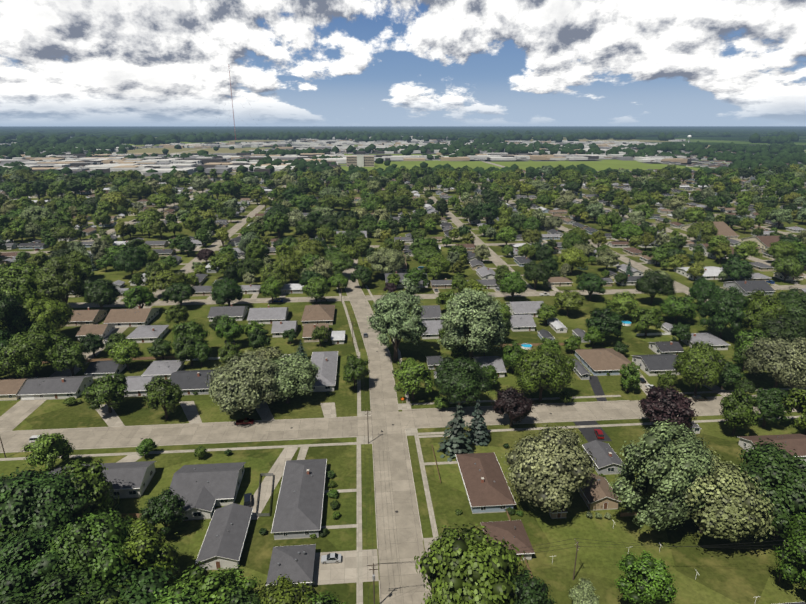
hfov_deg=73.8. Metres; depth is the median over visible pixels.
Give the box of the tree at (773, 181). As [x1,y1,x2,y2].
[766,178,781,185]
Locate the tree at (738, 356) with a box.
[732,347,752,370]
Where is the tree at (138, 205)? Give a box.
[133,202,144,209]
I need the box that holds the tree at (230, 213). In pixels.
[223,207,235,222]
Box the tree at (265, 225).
[262,220,276,235]
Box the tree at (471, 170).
[467,166,473,179]
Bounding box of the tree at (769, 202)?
[758,196,778,207]
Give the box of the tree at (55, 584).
[0,566,113,603]
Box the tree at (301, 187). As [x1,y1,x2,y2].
[297,181,308,193]
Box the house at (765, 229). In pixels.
[748,225,769,230]
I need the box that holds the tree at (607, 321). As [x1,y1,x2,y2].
[585,306,624,343]
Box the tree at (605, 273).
[601,270,609,277]
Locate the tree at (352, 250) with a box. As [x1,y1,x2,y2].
[341,244,360,261]
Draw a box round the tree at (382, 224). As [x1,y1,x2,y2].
[377,219,388,230]
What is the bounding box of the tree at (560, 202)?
[554,198,566,208]
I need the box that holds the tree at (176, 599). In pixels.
[150,582,204,603]
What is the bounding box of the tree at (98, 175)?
[93,172,103,179]
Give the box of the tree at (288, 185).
[286,182,293,189]
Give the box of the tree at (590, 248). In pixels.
[585,243,595,257]
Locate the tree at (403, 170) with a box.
[399,168,410,173]
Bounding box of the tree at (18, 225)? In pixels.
[10,219,27,241]
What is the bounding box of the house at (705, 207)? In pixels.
[696,204,711,209]
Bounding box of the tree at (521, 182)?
[516,180,524,194]
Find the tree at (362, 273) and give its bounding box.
[350,265,373,287]
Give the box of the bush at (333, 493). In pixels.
[327,489,338,497]
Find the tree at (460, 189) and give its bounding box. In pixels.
[456,185,465,194]
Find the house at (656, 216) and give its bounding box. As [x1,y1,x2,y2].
[649,214,659,218]
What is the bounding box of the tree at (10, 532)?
[0,523,33,545]
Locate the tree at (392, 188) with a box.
[386,185,397,194]
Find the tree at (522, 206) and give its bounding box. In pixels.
[517,203,527,210]
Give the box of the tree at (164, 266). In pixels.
[157,262,169,269]
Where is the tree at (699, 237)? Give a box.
[694,231,701,244]
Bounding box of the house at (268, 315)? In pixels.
[247,305,288,324]
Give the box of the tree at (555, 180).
[550,177,559,183]
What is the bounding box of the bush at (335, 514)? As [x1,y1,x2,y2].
[332,511,340,518]
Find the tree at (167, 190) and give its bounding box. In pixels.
[157,184,175,196]
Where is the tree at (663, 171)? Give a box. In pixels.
[655,168,670,176]
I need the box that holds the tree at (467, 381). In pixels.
[431,355,492,408]
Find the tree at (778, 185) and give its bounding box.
[774,182,784,189]
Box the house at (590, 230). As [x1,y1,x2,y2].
[584,227,598,234]
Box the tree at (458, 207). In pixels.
[454,204,463,214]
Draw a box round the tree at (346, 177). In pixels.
[344,175,350,181]
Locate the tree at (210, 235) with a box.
[206,230,212,239]
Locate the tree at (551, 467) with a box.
[501,424,597,512]
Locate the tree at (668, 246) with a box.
[661,241,678,250]
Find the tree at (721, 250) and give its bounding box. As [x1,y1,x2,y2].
[713,241,731,263]
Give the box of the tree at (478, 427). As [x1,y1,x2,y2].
[465,400,489,445]
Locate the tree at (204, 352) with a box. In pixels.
[192,340,211,366]
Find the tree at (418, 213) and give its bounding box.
[410,208,427,221]
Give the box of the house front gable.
[182,486,215,519]
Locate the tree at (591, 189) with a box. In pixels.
[587,186,596,193]
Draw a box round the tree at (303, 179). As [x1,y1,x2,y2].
[299,177,307,182]
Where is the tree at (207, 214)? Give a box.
[197,210,216,222]
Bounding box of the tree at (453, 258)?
[447,251,460,272]
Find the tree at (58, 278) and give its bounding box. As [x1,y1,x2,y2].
[33,255,89,304]
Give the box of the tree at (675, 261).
[669,254,683,270]
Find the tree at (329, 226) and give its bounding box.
[323,223,333,240]
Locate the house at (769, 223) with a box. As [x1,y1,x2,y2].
[764,220,784,226]
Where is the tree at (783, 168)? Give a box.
[780,165,790,171]
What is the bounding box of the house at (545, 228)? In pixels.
[540,223,554,230]
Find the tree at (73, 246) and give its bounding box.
[67,241,87,251]
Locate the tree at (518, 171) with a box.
[514,168,522,175]
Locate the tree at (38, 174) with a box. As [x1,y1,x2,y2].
[35,171,43,181]
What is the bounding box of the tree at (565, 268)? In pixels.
[560,263,570,276]
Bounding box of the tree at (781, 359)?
[742,335,805,390]
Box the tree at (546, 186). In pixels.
[540,183,551,190]
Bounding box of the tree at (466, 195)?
[460,192,470,200]
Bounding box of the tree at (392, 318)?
[367,278,428,360]
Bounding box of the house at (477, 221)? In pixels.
[468,219,480,223]
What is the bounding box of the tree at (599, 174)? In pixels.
[596,171,605,177]
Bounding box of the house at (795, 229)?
[785,226,805,232]
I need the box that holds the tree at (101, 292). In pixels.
[83,278,120,309]
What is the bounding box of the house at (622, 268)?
[616,264,642,275]
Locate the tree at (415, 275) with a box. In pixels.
[402,267,428,286]
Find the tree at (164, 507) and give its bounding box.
[137,487,187,535]
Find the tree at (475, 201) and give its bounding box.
[471,198,483,205]
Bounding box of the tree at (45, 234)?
[40,228,57,242]
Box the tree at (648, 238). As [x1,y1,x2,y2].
[641,231,654,250]
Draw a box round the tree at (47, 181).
[42,179,53,185]
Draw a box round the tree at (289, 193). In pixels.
[281,187,300,200]
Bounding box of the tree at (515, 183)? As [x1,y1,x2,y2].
[504,179,520,189]
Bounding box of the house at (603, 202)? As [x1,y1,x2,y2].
[598,200,610,204]
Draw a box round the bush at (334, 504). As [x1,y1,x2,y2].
[330,500,338,509]
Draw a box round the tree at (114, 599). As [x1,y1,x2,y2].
[73,579,135,603]
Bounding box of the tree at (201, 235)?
[194,228,210,247]
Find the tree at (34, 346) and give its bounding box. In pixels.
[0,320,66,377]
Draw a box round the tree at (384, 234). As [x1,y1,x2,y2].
[380,230,390,241]
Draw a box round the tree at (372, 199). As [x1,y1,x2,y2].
[362,193,382,212]
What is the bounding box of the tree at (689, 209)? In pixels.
[684,207,692,221]
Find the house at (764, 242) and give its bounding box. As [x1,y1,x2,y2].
[741,235,787,249]
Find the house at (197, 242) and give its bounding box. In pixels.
[190,240,202,245]
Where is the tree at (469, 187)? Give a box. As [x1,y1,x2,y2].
[462,182,476,192]
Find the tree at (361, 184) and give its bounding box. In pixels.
[356,180,367,189]
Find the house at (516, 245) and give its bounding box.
[512,243,529,248]
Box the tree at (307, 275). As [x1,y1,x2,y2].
[299,269,322,285]
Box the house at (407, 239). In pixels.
[394,236,413,242]
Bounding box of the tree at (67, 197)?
[64,195,73,199]
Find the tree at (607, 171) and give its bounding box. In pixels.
[605,169,618,175]
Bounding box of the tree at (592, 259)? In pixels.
[587,256,596,262]
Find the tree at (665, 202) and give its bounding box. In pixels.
[662,198,669,207]
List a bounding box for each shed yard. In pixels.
[548,505,567,518]
[686,422,700,433]
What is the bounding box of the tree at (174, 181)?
[169,177,181,186]
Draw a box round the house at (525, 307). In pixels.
[505,301,543,316]
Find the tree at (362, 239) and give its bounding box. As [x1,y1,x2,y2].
[354,235,369,245]
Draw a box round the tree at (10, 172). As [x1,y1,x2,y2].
[3,168,15,174]
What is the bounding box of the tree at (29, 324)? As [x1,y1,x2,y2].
[23,320,35,332]
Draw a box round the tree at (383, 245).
[375,243,389,250]
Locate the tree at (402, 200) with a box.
[395,194,409,211]
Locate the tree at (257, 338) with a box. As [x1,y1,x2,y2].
[248,326,271,350]
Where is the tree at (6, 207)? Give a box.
[0,200,16,214]
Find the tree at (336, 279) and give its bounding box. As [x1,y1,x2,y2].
[328,273,348,291]
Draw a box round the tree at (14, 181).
[9,178,22,183]
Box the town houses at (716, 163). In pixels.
[0,146,805,180]
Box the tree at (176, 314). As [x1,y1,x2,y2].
[163,304,189,323]
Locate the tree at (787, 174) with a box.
[782,172,794,179]
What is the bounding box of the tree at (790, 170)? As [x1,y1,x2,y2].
[786,168,796,172]
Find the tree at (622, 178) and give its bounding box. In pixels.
[618,175,627,181]
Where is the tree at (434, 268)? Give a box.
[424,258,443,279]
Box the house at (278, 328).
[271,320,297,337]
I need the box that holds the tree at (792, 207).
[782,203,799,210]
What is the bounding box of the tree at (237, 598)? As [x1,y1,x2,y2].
[220,583,261,603]
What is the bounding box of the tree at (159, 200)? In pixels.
[150,193,172,210]
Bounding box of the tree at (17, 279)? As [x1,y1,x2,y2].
[0,259,49,304]
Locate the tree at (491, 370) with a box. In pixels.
[479,365,498,383]
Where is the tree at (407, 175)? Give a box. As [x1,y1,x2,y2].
[402,172,410,181]
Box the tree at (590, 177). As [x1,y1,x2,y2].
[586,174,595,182]
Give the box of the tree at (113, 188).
[108,186,119,192]
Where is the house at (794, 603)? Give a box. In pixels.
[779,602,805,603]
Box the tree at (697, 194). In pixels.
[693,190,701,202]
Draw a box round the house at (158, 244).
[145,241,168,247]
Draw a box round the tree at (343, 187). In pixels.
[340,181,350,190]
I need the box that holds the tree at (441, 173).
[438,169,447,178]
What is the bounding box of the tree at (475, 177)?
[471,171,479,183]
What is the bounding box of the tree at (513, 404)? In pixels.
[491,386,534,426]
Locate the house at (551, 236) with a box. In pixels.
[542,234,560,239]
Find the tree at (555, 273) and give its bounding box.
[550,270,559,276]
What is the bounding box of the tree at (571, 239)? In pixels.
[561,231,583,248]
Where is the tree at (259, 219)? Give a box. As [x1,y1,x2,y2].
[252,215,264,224]
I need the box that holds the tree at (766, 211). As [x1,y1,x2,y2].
[757,207,776,219]
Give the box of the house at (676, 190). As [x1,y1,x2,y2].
[672,189,683,192]
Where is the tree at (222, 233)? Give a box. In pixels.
[215,227,230,246]
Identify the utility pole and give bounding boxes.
[367,563,379,603]
[573,540,579,579]
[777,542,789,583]
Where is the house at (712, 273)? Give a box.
[674,266,733,279]
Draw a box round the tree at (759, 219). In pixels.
[754,214,765,226]
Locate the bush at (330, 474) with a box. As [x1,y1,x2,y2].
[325,470,334,477]
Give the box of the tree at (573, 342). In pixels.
[563,335,581,353]
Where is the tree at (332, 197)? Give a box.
[325,194,338,205]
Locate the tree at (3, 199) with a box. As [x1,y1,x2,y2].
[0,194,10,207]
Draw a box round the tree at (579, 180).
[566,175,583,191]
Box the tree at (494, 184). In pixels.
[489,182,498,188]
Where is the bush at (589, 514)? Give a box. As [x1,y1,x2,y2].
[586,511,592,517]
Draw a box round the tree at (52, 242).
[45,237,56,248]
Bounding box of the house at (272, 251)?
[267,247,275,254]
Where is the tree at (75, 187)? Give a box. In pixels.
[67,180,84,194]
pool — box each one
[521,343,531,349]
[622,320,631,325]
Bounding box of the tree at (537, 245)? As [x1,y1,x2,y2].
[531,242,540,257]
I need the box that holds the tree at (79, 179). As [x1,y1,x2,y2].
[71,177,88,194]
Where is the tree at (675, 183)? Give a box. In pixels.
[670,177,680,188]
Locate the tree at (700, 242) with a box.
[696,240,705,244]
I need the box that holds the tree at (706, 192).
[700,187,715,198]
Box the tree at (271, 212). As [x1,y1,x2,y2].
[262,207,285,220]
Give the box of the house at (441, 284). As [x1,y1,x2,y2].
[430,278,451,288]
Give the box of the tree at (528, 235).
[520,228,541,242]
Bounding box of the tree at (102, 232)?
[99,229,107,236]
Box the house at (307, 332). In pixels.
[302,324,328,341]
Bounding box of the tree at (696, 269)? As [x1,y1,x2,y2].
[685,262,705,280]
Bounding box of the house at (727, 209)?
[720,208,734,211]
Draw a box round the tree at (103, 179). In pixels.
[94,175,110,187]
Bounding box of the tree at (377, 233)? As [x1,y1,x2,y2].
[374,229,382,241]
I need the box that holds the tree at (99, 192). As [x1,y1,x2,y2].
[94,187,106,197]
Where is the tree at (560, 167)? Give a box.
[554,164,566,173]
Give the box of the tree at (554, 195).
[548,190,561,206]
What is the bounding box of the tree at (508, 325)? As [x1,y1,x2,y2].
[498,318,512,338]
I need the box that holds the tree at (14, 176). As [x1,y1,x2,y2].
[9,173,20,179]
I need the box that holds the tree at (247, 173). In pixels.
[244,171,253,176]
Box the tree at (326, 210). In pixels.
[312,206,336,216]
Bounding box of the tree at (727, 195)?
[717,190,736,206]
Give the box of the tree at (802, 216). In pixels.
[798,210,805,219]
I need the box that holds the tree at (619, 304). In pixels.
[604,290,639,319]
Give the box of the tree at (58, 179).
[55,177,66,181]
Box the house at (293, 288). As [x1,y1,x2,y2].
[281,283,303,293]
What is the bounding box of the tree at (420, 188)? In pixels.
[417,184,423,191]
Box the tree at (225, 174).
[221,170,229,180]
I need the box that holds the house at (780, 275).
[773,272,804,279]
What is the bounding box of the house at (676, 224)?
[670,222,683,227]
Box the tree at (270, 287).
[260,276,281,302]
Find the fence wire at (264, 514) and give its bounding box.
[256,473,272,515]
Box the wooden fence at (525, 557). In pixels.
[506,508,532,577]
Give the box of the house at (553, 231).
[547,229,562,236]
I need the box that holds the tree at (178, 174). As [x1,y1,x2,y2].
[173,171,184,184]
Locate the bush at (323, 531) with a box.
[319,528,327,536]
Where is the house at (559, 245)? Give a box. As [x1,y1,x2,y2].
[543,242,564,249]
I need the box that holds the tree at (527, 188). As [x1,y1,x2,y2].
[520,184,534,196]
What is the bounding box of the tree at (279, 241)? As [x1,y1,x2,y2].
[272,237,297,250]
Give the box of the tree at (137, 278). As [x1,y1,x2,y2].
[130,272,144,284]
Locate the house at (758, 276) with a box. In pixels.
[737,273,770,280]
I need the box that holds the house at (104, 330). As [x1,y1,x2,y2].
[76,323,114,339]
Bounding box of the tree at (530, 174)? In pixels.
[526,172,534,177]
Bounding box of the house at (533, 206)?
[531,204,540,208]
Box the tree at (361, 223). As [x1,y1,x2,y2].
[355,219,367,230]
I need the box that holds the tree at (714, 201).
[701,195,725,211]
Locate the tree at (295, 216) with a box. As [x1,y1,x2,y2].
[286,208,306,234]
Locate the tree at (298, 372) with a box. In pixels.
[266,352,320,403]
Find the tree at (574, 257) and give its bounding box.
[557,246,589,274]
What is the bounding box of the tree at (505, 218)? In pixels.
[498,213,511,226]
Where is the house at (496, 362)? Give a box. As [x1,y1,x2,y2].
[472,356,505,377]
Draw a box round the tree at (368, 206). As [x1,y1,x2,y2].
[360,203,373,211]
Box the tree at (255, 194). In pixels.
[249,189,264,204]
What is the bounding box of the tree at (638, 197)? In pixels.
[630,191,652,204]
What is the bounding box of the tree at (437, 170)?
[434,167,446,175]
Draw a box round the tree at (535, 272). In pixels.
[523,260,550,288]
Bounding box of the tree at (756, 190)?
[749,186,761,195]
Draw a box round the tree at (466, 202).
[463,198,473,206]
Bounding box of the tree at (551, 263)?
[542,257,558,270]
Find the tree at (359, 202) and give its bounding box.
[357,198,362,206]
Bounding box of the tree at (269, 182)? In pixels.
[265,179,273,188]
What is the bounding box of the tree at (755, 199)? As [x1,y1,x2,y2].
[751,195,760,204]
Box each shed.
[331,331,344,343]
[537,329,554,339]
[547,318,566,332]
[572,328,590,342]
[661,322,672,334]
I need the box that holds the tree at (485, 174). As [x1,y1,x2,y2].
[483,170,490,181]
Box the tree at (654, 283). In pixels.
[634,270,677,304]
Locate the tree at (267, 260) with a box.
[261,257,271,267]
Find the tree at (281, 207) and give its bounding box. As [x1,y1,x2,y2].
[270,203,290,214]
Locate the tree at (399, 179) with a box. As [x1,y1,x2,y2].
[395,175,403,184]
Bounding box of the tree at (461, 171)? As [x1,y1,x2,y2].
[457,167,469,176]
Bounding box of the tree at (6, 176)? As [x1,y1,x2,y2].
[2,174,11,178]
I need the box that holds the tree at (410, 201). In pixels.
[408,197,413,209]
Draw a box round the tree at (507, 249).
[501,244,513,256]
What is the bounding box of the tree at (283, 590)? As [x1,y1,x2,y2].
[254,574,320,603]
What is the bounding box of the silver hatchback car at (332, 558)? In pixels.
[321,553,340,563]
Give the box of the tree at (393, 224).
[387,217,400,229]
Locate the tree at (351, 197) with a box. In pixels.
[347,194,354,201]
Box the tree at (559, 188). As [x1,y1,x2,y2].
[554,185,562,192]
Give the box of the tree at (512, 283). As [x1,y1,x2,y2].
[499,270,527,301]
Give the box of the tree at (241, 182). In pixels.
[236,180,244,194]
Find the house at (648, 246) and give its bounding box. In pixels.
[639,240,660,247]
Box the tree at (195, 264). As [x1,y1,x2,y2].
[191,262,203,272]
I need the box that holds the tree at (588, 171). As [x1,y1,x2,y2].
[584,169,592,174]
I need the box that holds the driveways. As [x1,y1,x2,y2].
[38,178,804,301]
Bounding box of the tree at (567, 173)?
[561,169,582,179]
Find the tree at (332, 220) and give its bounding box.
[314,214,338,228]
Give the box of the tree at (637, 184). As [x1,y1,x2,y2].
[630,180,642,188]
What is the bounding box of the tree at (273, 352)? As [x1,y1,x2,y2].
[241,346,283,361]
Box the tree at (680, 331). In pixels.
[669,322,692,342]
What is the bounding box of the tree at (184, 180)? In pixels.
[180,177,189,186]
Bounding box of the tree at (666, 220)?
[663,217,669,224]
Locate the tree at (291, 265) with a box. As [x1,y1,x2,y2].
[277,255,304,283]
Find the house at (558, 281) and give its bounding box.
[547,277,572,286]
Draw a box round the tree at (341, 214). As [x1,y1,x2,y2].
[335,211,346,218]
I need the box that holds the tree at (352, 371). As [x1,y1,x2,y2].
[342,354,370,388]
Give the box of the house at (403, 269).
[380,254,406,273]
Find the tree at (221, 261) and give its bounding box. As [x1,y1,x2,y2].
[208,251,238,277]
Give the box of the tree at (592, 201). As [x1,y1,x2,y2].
[588,197,599,205]
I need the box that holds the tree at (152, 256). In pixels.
[146,249,158,262]
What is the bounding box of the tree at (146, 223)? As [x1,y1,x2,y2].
[136,218,154,237]
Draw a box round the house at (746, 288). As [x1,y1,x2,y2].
[723,280,775,295]
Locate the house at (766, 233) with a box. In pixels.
[751,230,773,235]
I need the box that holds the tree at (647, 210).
[631,203,654,219]
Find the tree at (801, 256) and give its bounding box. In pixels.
[797,250,805,266]
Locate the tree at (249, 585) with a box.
[200,564,260,596]
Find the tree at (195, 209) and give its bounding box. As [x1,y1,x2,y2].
[190,206,200,211]
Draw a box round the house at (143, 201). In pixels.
[137,199,149,202]
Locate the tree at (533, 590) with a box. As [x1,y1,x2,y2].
[504,565,556,603]
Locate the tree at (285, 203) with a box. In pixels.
[281,200,291,207]
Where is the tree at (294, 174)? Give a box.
[290,172,297,179]
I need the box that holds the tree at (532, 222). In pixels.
[522,216,541,230]
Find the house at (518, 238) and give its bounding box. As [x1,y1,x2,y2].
[510,234,523,240]
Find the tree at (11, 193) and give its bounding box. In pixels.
[7,189,17,198]
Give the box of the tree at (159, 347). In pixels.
[147,339,172,359]
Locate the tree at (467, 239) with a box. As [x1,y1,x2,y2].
[462,232,474,243]
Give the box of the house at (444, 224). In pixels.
[440,222,451,227]
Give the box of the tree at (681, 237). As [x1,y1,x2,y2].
[675,235,688,248]
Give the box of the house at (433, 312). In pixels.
[420,305,441,320]
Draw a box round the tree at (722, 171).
[718,168,739,175]
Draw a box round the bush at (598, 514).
[595,512,601,517]
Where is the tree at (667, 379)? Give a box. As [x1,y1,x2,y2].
[656,370,677,389]
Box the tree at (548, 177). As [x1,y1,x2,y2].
[545,173,551,180]
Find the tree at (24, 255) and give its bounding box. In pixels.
[16,251,28,260]
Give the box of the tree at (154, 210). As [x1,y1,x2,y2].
[150,208,159,221]
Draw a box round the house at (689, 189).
[684,187,694,190]
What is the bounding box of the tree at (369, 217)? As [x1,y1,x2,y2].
[362,212,378,221]
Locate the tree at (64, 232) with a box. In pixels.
[49,225,78,240]
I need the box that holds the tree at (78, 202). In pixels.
[67,197,82,206]
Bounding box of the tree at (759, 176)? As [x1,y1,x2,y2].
[755,174,766,179]
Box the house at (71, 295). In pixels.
[65,291,80,296]
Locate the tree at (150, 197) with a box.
[147,194,158,207]
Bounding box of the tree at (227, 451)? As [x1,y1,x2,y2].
[224,449,231,455]
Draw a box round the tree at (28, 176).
[24,172,37,180]
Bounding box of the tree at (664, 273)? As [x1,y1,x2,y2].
[647,269,671,277]
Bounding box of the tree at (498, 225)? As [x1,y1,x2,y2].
[493,221,504,231]
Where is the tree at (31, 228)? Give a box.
[23,222,42,240]
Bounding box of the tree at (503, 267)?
[495,264,511,274]
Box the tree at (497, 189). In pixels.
[492,186,502,197]
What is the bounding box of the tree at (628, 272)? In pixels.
[624,259,632,275]
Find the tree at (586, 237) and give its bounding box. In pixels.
[567,227,591,243]
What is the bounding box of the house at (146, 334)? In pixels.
[126,325,168,342]
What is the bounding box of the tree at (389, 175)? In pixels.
[386,173,392,180]
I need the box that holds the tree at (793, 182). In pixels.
[786,177,804,188]
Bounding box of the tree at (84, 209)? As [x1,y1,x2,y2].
[76,204,95,215]
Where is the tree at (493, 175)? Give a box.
[488,170,501,179]
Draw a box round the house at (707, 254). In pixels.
[688,243,733,258]
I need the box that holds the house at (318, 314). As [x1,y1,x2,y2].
[301,304,334,325]
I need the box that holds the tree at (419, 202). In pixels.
[413,198,424,208]
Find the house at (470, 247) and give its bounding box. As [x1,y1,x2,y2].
[455,244,474,250]
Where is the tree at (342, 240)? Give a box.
[335,234,350,248]
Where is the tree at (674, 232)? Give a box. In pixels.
[670,230,679,234]
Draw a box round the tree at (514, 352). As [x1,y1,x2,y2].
[502,341,528,372]
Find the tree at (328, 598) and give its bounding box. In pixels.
[301,589,348,603]
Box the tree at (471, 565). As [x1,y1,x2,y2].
[414,523,527,603]
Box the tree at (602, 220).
[598,215,606,230]
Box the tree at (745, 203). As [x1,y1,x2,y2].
[736,200,748,209]
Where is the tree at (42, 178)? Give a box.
[39,172,45,181]
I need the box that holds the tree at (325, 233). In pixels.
[316,226,333,239]
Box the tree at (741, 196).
[735,192,751,202]
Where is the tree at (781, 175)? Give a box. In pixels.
[769,173,784,181]
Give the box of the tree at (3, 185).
[0,181,15,190]
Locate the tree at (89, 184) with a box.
[79,178,96,194]
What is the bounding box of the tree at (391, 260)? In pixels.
[365,247,405,273]
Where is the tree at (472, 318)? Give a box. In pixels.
[438,287,507,360]
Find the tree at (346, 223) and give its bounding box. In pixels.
[337,216,358,230]
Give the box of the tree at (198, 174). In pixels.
[193,172,202,176]
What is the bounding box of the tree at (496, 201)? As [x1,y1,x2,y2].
[489,198,502,206]
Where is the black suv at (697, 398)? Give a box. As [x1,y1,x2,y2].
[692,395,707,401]
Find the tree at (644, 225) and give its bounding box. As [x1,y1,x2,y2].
[640,222,649,231]
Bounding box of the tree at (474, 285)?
[463,279,486,294]
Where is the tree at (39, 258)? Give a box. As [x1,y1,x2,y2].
[28,250,49,268]
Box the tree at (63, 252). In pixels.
[47,248,71,259]
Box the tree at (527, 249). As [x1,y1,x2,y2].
[517,244,537,256]
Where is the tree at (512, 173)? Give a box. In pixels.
[508,172,519,177]
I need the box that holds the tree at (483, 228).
[478,224,493,236]
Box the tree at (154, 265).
[144,261,163,278]
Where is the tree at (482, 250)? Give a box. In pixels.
[474,244,491,260]
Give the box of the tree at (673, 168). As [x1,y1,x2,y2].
[668,165,677,172]
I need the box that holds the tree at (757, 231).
[751,227,763,235]
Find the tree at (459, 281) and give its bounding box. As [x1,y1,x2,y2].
[451,272,467,292]
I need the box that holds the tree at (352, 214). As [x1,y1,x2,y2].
[346,210,360,230]
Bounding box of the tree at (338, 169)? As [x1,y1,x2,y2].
[333,166,341,174]
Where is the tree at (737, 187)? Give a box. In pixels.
[732,183,742,193]
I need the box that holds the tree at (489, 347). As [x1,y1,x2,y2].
[478,338,491,355]
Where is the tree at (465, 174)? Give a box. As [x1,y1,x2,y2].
[461,170,470,178]
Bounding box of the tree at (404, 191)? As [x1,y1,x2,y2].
[394,188,413,208]
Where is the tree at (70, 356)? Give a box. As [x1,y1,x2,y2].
[46,336,87,375]
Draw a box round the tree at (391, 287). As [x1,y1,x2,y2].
[383,283,397,292]
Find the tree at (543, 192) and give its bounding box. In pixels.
[536,190,547,198]
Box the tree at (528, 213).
[519,209,532,218]
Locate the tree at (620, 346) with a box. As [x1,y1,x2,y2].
[612,341,628,353]
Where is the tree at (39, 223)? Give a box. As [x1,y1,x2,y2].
[32,220,47,237]
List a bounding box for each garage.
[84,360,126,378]
[113,280,124,287]
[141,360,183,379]
[195,503,252,569]
[218,222,227,226]
[237,252,245,258]
[266,544,315,585]
[404,250,412,255]
[425,356,442,369]
[481,520,534,560]
[553,247,560,253]
[573,359,590,379]
[606,270,617,278]
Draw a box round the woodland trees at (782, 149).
[0,127,805,179]
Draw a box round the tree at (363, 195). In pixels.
[360,189,368,198]
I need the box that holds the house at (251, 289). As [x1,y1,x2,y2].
[241,284,260,293]
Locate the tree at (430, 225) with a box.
[424,218,437,233]
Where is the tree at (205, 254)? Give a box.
[196,248,214,263]
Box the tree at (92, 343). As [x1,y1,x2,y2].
[78,332,104,356]
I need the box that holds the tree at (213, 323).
[209,315,222,330]
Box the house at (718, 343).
[681,333,729,349]
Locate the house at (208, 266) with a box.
[206,264,218,272]
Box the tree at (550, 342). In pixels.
[536,337,561,351]
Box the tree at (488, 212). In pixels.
[475,201,500,223]
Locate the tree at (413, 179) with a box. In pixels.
[410,175,416,185]
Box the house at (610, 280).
[603,278,613,285]
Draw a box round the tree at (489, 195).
[481,189,499,202]
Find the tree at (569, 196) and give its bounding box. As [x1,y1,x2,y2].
[558,190,575,208]
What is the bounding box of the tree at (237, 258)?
[234,249,240,269]
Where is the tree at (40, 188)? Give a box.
[28,180,48,199]
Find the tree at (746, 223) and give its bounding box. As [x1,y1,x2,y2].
[737,217,754,233]
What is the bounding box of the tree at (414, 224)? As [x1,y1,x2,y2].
[405,219,419,230]
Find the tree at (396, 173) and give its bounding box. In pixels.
[391,170,402,178]
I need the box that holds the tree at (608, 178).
[604,176,611,182]
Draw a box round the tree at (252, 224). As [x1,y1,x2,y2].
[246,222,257,230]
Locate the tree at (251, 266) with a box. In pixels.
[235,257,265,276]
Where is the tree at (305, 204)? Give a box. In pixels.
[298,200,311,212]
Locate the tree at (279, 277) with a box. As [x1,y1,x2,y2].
[263,272,287,287]
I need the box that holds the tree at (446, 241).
[442,237,451,246]
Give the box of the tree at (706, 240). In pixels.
[704,234,715,242]
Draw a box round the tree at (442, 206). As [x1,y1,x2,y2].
[436,198,448,216]
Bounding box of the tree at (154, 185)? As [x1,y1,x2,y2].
[146,179,159,192]
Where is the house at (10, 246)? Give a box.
[1,243,17,249]
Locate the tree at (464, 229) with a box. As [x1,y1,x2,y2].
[458,225,471,236]
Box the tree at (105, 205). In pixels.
[96,200,112,211]
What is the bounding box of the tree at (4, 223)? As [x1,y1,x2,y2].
[0,215,10,232]
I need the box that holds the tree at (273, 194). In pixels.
[267,189,277,199]
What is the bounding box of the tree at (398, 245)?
[392,239,404,251]
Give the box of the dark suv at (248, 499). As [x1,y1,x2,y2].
[244,493,251,506]
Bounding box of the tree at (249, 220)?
[246,216,252,222]
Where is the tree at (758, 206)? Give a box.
[753,202,763,211]
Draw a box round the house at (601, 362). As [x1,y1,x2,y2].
[574,348,637,375]
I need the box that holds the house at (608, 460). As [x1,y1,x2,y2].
[582,440,624,474]
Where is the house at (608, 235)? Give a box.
[604,233,614,239]
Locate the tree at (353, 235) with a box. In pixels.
[343,229,364,244]
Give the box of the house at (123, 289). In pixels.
[117,288,130,297]
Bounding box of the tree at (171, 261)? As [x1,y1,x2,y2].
[158,255,178,267]
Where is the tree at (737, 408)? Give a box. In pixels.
[719,387,762,435]
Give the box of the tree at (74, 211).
[66,206,78,216]
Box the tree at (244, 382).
[204,351,280,414]
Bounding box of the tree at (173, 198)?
[169,194,176,205]
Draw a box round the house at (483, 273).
[475,266,496,279]
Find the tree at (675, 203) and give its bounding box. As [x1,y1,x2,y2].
[668,195,685,209]
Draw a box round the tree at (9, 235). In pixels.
[0,228,18,242]
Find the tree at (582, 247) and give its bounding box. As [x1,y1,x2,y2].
[569,243,588,255]
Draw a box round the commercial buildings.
[0,136,708,175]
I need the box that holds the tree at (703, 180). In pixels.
[696,173,709,189]
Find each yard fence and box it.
[41,356,175,363]
[82,513,141,518]
[186,354,289,360]
[500,343,581,363]
[620,508,709,516]
[636,332,669,335]
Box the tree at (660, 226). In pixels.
[655,222,665,230]
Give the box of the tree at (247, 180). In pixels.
[243,177,251,184]
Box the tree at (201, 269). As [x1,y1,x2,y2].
[194,265,206,273]
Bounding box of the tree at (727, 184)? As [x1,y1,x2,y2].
[724,182,732,191]
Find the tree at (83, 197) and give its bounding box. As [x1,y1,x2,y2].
[77,195,86,201]
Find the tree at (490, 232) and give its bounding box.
[485,227,496,237]
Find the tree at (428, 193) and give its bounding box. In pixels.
[424,189,432,197]
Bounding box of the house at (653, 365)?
[631,354,679,375]
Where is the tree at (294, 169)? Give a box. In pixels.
[291,167,299,179]
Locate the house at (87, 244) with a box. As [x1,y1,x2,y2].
[82,241,94,247]
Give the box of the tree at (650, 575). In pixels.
[614,550,678,603]
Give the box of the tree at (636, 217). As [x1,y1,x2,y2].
[626,211,644,224]
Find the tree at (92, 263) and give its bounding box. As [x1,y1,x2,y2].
[88,251,97,270]
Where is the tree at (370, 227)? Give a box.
[362,220,377,237]
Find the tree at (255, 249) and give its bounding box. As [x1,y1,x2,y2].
[244,238,266,258]
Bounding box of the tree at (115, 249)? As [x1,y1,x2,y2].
[103,243,128,258]
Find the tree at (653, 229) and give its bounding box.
[644,225,656,236]
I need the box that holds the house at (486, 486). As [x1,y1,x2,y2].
[455,452,515,513]
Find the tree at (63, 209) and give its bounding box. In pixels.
[56,206,73,218]
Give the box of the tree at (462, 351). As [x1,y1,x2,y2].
[450,343,467,357]
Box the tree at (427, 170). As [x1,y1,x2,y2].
[424,166,431,175]

